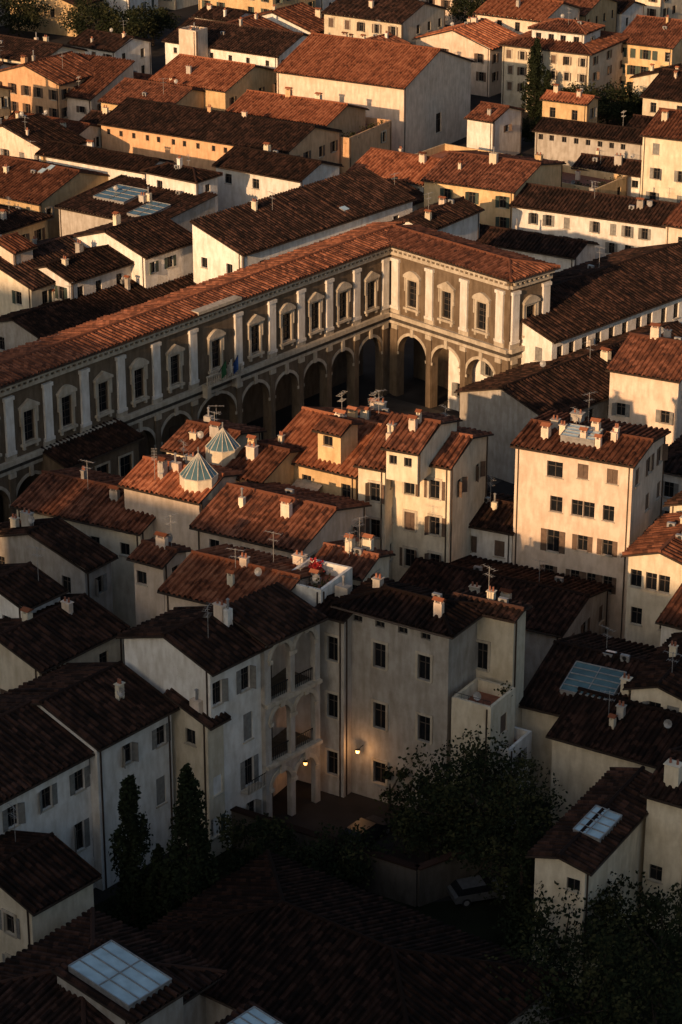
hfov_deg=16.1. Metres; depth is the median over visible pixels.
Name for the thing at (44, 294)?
windows
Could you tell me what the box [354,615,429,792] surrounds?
windows
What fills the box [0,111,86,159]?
stucco townhouse
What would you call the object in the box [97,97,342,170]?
stucco townhouse
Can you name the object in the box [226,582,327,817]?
loggia palace
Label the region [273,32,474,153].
gabled hall
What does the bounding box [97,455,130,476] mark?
windows
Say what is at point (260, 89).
windows
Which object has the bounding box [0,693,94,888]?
shuttered villa
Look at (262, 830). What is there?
garden tree
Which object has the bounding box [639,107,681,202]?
stucco townhouse
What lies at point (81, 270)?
stucco townhouse
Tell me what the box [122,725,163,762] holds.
windows
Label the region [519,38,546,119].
cypress tree
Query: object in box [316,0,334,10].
stucco townhouse
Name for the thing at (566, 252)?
stucco townhouse
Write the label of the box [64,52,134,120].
stucco townhouse
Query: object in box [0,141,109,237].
stucco townhouse
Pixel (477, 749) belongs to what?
windows
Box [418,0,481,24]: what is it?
stucco townhouse
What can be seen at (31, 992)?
stucco townhouse
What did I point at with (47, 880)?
stucco townhouse
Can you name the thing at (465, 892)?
parked car
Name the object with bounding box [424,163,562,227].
walls
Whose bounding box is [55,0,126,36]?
garden tree
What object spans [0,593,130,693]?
stucco townhouse
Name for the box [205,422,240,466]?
glass roof lantern
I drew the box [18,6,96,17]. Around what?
windows
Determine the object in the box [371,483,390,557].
windows
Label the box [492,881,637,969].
garden tree
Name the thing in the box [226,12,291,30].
stucco townhouse
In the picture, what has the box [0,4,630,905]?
ground
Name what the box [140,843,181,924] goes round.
cypress tree
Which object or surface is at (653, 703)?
windows
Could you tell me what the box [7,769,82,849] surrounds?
windows
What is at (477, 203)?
shutters
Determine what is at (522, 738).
terrace block
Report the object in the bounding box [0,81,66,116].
windows
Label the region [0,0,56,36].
garden tree
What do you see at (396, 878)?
garden wall
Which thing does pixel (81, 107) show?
windows
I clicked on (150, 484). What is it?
stucco townhouse
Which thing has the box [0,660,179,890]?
shuttered villa
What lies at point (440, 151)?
walls
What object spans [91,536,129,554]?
windows
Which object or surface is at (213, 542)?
windows
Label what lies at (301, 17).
stucco townhouse
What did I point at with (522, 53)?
windows
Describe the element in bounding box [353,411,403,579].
stucco townhouse
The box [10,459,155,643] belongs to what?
stucco townhouse
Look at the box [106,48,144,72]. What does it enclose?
windows
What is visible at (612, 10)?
windows
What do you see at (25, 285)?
stucco townhouse
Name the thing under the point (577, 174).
fittings
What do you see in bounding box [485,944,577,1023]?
garden tree
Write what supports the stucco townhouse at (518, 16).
on the ground at (338, 812)
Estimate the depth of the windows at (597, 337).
254.68 m
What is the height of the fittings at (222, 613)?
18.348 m
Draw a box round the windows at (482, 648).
[478,642,487,668]
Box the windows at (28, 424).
[24,281,532,439]
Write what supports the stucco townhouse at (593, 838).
on the garden ground at (476, 918)
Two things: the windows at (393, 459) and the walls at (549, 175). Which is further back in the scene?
the walls at (549, 175)
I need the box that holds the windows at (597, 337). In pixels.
[457,303,677,395]
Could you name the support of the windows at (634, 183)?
in the stucco townhouse at (621, 165)
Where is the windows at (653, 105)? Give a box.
[651,102,681,111]
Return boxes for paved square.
[123,397,502,663]
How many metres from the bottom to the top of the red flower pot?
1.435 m
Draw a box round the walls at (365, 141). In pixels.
[339,117,391,174]
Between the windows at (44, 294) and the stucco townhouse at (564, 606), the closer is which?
the stucco townhouse at (564, 606)
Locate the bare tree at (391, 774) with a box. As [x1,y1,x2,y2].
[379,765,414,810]
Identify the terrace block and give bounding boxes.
[450,677,515,832]
[496,726,531,833]
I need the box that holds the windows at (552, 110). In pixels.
[550,107,592,119]
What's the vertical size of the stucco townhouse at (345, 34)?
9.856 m
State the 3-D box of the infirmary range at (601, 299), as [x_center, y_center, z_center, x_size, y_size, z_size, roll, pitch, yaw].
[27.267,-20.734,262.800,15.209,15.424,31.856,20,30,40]
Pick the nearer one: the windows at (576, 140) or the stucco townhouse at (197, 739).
the stucco townhouse at (197, 739)
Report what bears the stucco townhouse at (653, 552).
on the ground at (338, 812)
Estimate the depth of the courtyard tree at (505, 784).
168.82 m
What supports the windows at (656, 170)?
in the stucco townhouse at (661, 165)
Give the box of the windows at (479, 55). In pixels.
[442,48,495,80]
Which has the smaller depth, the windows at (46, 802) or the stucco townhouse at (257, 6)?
the windows at (46, 802)
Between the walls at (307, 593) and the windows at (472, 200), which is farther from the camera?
the windows at (472, 200)
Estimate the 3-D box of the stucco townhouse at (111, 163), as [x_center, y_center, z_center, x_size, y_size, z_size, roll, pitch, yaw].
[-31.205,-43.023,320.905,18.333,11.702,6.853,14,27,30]
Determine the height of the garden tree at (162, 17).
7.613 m
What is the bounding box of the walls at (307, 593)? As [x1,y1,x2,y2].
[293,558,351,782]
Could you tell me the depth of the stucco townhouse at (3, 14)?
448.43 m
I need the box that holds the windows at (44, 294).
[16,290,47,303]
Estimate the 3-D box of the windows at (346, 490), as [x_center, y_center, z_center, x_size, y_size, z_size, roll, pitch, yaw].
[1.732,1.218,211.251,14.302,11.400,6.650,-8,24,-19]
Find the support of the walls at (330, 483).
on the ground at (338, 812)
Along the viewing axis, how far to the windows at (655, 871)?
163.63 m
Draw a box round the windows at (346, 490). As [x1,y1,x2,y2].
[303,474,350,498]
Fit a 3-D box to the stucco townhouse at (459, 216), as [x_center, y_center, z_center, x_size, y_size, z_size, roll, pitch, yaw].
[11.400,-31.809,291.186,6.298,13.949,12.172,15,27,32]
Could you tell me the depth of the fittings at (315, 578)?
179.25 m
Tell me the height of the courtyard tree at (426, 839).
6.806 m
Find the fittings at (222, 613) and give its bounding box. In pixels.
[205,598,232,717]
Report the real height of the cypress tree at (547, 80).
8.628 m
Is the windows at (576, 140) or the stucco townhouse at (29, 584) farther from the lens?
the windows at (576, 140)
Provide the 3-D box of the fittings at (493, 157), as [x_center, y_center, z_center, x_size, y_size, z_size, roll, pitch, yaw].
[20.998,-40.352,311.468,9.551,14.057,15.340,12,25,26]
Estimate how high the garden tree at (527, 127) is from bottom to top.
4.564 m
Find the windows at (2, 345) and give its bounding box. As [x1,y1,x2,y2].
[0,337,4,349]
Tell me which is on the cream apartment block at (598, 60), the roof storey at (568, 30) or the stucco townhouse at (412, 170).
the roof storey at (568, 30)
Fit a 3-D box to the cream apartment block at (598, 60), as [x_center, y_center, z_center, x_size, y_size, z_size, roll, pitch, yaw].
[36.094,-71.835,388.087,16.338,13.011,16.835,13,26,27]
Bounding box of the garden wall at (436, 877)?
[415,828,515,906]
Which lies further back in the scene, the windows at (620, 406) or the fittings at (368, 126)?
the fittings at (368, 126)
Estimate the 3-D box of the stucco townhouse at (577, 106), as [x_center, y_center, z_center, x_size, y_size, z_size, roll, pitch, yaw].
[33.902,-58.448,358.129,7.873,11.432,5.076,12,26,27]
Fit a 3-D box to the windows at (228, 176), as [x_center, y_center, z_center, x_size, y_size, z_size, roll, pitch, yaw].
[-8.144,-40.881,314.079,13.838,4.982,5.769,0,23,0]
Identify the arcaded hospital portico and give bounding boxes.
[0,221,560,521]
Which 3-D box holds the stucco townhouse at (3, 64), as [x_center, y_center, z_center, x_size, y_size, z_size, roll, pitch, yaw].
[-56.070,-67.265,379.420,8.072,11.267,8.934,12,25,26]
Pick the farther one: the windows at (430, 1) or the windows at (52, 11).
the windows at (430, 1)
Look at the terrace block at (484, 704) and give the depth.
174.36 m
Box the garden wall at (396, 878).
[230,806,417,906]
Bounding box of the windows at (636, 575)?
[631,569,669,627]
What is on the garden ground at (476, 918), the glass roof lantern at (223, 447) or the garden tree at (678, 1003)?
the garden tree at (678, 1003)
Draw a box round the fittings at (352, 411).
[333,390,379,499]
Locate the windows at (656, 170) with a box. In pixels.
[649,168,681,199]
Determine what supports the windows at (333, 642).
in the palace side wing at (335, 702)
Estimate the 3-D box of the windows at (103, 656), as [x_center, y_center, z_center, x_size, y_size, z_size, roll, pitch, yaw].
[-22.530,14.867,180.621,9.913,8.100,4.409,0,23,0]
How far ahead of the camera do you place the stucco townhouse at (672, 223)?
280.37 m
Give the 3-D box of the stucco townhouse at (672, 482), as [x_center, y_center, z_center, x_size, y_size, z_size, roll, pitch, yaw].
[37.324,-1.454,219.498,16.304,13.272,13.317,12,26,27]
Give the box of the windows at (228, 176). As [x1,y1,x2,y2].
[226,174,258,188]
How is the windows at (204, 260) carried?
in the convent range at (235, 238)
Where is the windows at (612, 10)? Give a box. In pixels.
[588,10,612,30]
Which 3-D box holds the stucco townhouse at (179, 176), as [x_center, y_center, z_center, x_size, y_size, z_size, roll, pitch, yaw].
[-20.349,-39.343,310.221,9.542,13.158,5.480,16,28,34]
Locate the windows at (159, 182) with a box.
[158,180,208,191]
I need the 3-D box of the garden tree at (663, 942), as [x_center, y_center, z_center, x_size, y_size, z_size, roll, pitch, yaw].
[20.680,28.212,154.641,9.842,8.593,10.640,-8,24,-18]
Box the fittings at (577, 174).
[562,169,626,195]
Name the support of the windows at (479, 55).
in the stucco townhouse at (476, 40)
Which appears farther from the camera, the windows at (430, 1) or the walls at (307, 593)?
the windows at (430, 1)
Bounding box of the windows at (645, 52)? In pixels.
[621,47,670,89]
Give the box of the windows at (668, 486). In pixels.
[664,481,673,512]
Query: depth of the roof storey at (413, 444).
200.43 m
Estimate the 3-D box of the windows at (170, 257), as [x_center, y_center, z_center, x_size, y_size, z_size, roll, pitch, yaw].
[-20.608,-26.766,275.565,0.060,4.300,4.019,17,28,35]
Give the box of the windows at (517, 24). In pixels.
[481,18,575,30]
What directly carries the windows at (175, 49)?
in the stucco townhouse at (264, 47)
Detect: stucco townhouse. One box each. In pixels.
[0,1,8,25]
[0,32,87,64]
[0,46,16,68]
[0,50,96,118]
[0,85,13,119]
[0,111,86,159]
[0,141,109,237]
[0,197,52,241]
[0,235,87,315]
[0,507,118,612]
[0,545,67,618]
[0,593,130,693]
[0,802,101,961]
[0,907,226,1023]
[2,110,101,147]
[10,0,103,36]
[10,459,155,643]
[33,239,134,300]
[35,139,174,179]
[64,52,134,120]
[67,24,153,73]
[69,211,192,288]
[79,105,108,123]
[97,75,205,111]
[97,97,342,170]
[104,0,157,21]
[117,439,242,556]
[126,512,191,626]
[133,71,152,80]
[140,155,222,212]
[148,53,276,110]
[157,531,325,797]
[158,0,198,9]
[160,407,266,459]
[161,17,309,68]
[163,669,231,858]
[189,481,371,558]
[191,3,254,21]
[199,0,315,12]
[211,142,343,211]
[225,87,368,136]
[225,431,304,484]
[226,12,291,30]
[230,2,323,33]
[315,516,395,588]
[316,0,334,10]
[321,0,448,44]
[341,32,353,36]
[346,146,441,192]
[346,390,410,421]
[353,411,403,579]
[366,20,411,44]
[386,173,423,211]
[388,192,484,240]
[399,555,613,690]
[412,15,518,96]
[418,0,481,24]
[464,101,525,154]
[468,476,514,562]
[473,0,582,34]
[476,219,598,272]
[508,181,678,258]
[519,625,658,802]
[525,766,652,984]
[532,111,643,165]
[539,81,600,122]
[545,687,681,823]
[558,0,620,31]
[571,148,641,196]
[605,322,681,445]
[616,0,646,32]
[621,15,681,92]
[621,512,681,647]
[622,632,681,712]
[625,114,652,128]
[629,54,681,94]
[635,0,681,18]
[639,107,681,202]
[640,68,681,115]
[640,745,681,937]
[655,583,681,645]
[661,201,681,243]
[661,434,681,515]
[662,490,681,512]
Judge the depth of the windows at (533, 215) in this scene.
297.75 m
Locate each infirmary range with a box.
[448,241,681,410]
[454,320,681,483]
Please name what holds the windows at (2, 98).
in the stucco townhouse at (5, 104)
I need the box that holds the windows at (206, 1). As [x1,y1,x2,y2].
[205,0,311,11]
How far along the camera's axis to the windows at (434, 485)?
204.04 m
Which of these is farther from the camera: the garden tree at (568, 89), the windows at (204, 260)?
the garden tree at (568, 89)
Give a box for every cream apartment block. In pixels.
[498,30,629,111]
[510,392,670,638]
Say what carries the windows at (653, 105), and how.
in the stucco townhouse at (663, 89)
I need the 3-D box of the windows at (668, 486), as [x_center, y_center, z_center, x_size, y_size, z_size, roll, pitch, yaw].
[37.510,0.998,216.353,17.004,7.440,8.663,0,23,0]
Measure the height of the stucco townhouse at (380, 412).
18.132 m
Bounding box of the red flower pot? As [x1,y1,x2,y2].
[308,557,324,571]
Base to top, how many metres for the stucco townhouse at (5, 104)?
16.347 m
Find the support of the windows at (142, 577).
in the stucco townhouse at (159, 559)
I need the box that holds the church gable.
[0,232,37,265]
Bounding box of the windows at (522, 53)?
[520,50,621,90]
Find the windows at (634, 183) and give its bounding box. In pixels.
[632,180,637,187]
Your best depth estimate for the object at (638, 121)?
350.49 m
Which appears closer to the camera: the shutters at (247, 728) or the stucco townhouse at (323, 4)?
the shutters at (247, 728)
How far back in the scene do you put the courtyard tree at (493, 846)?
164.37 m
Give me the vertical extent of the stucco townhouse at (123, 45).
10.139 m
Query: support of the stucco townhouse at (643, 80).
on the ground at (338, 812)
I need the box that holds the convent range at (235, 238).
[189,166,416,283]
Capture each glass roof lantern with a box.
[179,447,217,499]
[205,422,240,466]
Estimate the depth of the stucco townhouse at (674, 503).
204.23 m
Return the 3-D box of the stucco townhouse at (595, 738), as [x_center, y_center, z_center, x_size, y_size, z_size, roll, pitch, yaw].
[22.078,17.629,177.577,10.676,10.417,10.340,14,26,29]
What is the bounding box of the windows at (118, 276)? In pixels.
[59,273,120,298]
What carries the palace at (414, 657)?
on the ground at (338, 812)
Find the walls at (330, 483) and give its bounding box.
[295,466,356,499]
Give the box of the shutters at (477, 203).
[440,188,509,227]
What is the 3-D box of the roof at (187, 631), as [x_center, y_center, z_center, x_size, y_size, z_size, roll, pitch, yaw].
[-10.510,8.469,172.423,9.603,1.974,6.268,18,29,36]
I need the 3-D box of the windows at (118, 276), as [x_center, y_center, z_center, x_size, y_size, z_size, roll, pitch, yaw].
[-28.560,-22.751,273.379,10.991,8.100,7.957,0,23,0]
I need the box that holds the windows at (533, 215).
[531,213,647,252]
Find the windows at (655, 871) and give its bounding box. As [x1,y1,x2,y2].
[650,864,661,880]
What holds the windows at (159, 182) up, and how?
in the stucco townhouse at (179, 176)
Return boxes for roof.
[115,606,272,676]
[274,406,382,479]
[420,150,565,193]
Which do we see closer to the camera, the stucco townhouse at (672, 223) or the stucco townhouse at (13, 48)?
the stucco townhouse at (672, 223)
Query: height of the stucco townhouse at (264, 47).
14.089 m
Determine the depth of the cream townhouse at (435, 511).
204.50 m
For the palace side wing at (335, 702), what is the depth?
179.12 m
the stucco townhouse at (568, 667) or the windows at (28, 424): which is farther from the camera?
the windows at (28, 424)
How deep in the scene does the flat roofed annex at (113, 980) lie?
143.66 m
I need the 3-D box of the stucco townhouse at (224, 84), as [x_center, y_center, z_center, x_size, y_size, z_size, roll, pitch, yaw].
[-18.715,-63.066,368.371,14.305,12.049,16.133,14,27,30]
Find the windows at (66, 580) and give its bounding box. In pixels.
[0,556,101,592]
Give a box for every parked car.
[341,815,391,847]
[447,875,509,907]
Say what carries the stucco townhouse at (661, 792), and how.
on the garden ground at (476, 918)
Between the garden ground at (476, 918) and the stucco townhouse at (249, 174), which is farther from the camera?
the stucco townhouse at (249, 174)
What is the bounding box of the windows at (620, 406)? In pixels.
[617,403,669,422]
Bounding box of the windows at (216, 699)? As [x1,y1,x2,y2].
[212,666,267,814]
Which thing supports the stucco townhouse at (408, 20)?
on the ground at (338, 812)
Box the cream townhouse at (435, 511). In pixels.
[380,404,493,581]
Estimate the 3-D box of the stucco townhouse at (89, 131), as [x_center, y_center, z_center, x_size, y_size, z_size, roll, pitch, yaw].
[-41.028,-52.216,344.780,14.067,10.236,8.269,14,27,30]
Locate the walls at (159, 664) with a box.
[124,638,265,847]
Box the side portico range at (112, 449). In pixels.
[0,418,144,521]
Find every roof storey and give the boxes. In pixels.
[380,409,462,483]
[527,9,604,43]
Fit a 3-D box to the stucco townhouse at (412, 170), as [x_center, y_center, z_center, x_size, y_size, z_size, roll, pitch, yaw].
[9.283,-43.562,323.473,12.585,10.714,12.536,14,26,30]
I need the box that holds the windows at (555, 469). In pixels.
[545,446,660,591]
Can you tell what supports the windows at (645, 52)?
in the stucco townhouse at (656, 41)
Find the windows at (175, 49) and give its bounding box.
[174,47,268,65]
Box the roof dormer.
[311,414,363,463]
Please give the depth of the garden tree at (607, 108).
373.02 m
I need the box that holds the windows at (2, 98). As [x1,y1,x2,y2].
[0,97,3,119]
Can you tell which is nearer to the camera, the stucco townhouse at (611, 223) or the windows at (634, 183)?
the stucco townhouse at (611, 223)
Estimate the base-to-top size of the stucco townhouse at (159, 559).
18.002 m
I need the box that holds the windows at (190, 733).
[187,728,212,835]
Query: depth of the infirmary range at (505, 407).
240.17 m
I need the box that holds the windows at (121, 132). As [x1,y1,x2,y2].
[108,129,334,157]
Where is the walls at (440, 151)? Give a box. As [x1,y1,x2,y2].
[416,143,514,157]
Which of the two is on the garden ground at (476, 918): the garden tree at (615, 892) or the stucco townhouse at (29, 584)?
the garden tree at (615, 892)
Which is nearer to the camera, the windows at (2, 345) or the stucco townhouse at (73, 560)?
the stucco townhouse at (73, 560)
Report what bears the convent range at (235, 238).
on the ground at (338, 812)
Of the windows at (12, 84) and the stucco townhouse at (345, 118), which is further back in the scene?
the windows at (12, 84)
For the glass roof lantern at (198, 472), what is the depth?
200.14 m
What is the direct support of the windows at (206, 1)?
in the stucco townhouse at (257, 6)
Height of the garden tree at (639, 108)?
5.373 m
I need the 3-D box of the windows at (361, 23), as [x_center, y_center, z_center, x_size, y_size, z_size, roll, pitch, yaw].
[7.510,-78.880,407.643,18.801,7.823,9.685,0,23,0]
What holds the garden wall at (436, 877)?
on the ground at (338, 812)
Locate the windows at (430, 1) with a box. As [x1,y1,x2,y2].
[429,0,447,7]
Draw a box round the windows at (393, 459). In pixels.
[390,455,411,466]
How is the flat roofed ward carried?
on the ground at (338, 812)
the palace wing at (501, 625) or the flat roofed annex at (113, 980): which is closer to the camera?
the flat roofed annex at (113, 980)
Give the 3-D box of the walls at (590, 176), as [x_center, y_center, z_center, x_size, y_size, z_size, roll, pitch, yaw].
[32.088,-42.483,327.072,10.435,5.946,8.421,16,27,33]
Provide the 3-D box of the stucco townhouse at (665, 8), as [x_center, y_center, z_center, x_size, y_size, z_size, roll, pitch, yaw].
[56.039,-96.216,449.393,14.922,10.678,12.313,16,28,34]
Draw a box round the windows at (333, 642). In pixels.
[329,636,337,773]
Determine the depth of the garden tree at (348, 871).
167.34 m
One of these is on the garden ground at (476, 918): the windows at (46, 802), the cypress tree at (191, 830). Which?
the cypress tree at (191, 830)
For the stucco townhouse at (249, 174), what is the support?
on the ground at (338, 812)
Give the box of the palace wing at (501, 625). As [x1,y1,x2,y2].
[449,564,532,727]
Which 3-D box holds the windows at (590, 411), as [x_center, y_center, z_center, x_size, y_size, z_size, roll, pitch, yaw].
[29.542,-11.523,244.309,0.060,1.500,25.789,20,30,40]
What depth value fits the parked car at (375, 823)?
175.61 m
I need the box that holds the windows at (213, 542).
[210,526,356,558]
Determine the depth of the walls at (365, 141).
341.04 m
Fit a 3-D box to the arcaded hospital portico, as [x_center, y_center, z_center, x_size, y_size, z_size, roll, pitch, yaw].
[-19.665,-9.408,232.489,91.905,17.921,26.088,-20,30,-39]
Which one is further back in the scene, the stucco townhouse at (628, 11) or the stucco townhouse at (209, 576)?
the stucco townhouse at (628, 11)
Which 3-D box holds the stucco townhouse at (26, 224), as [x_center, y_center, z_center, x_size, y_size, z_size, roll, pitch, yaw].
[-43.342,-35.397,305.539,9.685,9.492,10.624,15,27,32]
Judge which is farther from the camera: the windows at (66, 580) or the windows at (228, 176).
the windows at (228, 176)
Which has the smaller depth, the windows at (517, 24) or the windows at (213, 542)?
the windows at (213, 542)
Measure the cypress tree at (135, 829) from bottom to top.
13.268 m
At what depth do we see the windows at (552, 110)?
356.58 m
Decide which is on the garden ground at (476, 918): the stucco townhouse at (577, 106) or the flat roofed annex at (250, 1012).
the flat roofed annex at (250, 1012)
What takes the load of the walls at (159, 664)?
on the ground at (338, 812)
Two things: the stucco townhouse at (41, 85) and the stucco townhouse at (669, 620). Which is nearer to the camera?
the stucco townhouse at (669, 620)
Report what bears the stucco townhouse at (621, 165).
on the ground at (338, 812)
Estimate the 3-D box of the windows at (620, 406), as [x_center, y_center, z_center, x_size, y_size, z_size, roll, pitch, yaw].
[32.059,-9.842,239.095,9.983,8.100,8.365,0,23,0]
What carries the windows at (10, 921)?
in the stucco townhouse at (47, 880)
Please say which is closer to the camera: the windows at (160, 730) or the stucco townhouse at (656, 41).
the windows at (160, 730)
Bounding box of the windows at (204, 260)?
[202,215,397,272]
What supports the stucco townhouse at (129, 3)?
on the ground at (338, 812)
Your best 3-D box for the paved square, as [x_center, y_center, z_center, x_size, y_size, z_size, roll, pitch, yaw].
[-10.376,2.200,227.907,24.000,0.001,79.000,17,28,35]
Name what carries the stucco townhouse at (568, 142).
on the ground at (338, 812)
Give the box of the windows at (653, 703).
[649,701,660,706]
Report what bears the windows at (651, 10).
in the stucco townhouse at (665, 8)
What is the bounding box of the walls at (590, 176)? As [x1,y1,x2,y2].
[562,165,627,195]
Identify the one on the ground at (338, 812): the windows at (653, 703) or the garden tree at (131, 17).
the garden tree at (131, 17)
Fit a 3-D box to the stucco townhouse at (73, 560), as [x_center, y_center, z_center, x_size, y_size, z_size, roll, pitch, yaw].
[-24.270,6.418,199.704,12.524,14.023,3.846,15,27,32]
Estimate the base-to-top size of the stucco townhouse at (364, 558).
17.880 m
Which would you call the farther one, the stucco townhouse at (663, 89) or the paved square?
the stucco townhouse at (663, 89)
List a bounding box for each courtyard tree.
[372,777,482,860]
[386,724,571,863]
[455,788,556,912]
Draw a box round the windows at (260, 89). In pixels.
[231,83,275,104]
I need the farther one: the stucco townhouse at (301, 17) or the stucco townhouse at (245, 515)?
the stucco townhouse at (301, 17)
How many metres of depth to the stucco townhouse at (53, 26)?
440.79 m
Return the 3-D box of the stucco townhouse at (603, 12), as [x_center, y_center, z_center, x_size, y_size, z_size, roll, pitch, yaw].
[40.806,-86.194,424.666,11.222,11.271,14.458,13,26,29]
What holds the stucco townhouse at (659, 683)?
on the ground at (338, 812)
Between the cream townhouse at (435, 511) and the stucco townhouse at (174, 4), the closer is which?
the cream townhouse at (435, 511)
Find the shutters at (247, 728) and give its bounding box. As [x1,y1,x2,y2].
[222,665,261,813]
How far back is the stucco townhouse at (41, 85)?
367.98 m
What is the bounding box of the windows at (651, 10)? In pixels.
[650,0,675,15]
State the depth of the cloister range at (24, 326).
266.48 m
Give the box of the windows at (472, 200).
[444,188,505,227]
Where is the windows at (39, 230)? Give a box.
[21,229,40,239]
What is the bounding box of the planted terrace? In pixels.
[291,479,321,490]
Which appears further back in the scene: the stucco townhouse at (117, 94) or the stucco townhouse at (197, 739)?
the stucco townhouse at (117, 94)
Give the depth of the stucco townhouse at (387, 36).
390.57 m
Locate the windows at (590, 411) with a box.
[588,402,608,416]
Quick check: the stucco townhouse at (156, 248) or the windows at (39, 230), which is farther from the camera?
the windows at (39, 230)
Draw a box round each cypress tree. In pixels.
[103,774,157,930]
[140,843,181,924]
[151,763,222,917]
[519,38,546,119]
[536,69,553,118]
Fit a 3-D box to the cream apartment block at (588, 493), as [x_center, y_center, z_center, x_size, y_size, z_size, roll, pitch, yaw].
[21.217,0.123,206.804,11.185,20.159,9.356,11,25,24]
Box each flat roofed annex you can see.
[51,935,191,1023]
[215,1001,286,1023]
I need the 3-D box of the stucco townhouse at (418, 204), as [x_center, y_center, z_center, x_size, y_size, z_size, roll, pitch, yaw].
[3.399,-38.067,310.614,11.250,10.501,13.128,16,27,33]
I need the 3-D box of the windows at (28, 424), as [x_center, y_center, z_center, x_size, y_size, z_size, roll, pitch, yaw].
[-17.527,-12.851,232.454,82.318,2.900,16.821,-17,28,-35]
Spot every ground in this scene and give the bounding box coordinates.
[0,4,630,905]
[94,848,681,1023]
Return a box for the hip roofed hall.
[142,849,566,1023]
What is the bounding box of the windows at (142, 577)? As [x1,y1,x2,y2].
[138,565,177,583]
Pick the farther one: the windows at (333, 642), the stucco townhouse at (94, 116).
the stucco townhouse at (94, 116)
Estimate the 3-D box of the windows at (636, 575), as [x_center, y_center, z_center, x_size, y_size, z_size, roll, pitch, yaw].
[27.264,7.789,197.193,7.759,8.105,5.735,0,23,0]
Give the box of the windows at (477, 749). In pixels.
[477,749,486,767]
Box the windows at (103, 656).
[99,651,106,661]
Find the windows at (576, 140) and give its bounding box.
[539,134,624,148]
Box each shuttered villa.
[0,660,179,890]
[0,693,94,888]
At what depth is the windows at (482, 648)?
177.36 m
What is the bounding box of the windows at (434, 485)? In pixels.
[405,463,478,565]
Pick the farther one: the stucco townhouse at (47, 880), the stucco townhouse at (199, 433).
the stucco townhouse at (199, 433)
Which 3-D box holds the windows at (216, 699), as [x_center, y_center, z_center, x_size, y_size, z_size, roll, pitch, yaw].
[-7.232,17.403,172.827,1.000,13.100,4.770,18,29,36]
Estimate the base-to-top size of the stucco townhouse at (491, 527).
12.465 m
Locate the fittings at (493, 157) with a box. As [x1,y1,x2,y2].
[457,147,562,227]
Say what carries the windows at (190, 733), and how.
in the stucco townhouse at (197, 739)
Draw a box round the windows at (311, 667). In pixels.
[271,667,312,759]
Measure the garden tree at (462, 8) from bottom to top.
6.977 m
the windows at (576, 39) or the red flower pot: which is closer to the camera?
the red flower pot
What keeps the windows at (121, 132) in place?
in the stucco townhouse at (204, 138)
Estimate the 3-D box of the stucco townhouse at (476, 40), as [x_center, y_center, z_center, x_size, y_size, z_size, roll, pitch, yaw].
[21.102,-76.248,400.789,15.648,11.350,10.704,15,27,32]
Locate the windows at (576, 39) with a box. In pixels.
[536,32,592,41]
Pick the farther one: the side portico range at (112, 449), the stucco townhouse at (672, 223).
the stucco townhouse at (672, 223)
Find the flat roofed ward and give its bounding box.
[54,174,217,235]
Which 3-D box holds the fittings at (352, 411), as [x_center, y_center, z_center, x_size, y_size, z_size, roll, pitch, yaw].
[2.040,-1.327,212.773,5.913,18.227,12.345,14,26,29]
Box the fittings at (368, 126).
[341,120,390,166]
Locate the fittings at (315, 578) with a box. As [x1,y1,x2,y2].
[280,555,330,604]
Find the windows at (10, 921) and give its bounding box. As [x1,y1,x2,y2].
[6,914,13,958]
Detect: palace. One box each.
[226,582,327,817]
[331,573,485,809]
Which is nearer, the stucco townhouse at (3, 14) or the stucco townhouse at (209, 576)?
the stucco townhouse at (209, 576)
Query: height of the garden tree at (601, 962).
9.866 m
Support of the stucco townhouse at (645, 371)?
on the ground at (338, 812)
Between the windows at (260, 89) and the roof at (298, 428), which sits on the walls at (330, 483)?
the roof at (298, 428)
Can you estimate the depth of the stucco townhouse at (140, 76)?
378.32 m
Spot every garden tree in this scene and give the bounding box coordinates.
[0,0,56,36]
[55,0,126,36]
[91,4,157,38]
[128,2,180,45]
[215,810,299,873]
[297,819,394,888]
[447,0,484,23]
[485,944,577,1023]
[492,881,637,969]
[498,918,680,1023]
[521,115,539,144]
[553,941,681,1023]
[561,81,598,94]
[571,78,642,124]
[575,882,681,1009]
[577,870,671,968]
[618,89,643,122]
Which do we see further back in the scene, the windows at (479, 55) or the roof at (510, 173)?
the windows at (479, 55)
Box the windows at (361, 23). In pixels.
[359,18,440,34]
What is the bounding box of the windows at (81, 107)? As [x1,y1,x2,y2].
[80,104,99,112]
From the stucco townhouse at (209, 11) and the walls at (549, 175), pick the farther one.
the stucco townhouse at (209, 11)
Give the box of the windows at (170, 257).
[150,256,171,272]
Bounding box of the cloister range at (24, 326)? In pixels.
[0,273,195,351]
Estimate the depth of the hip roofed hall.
147.70 m

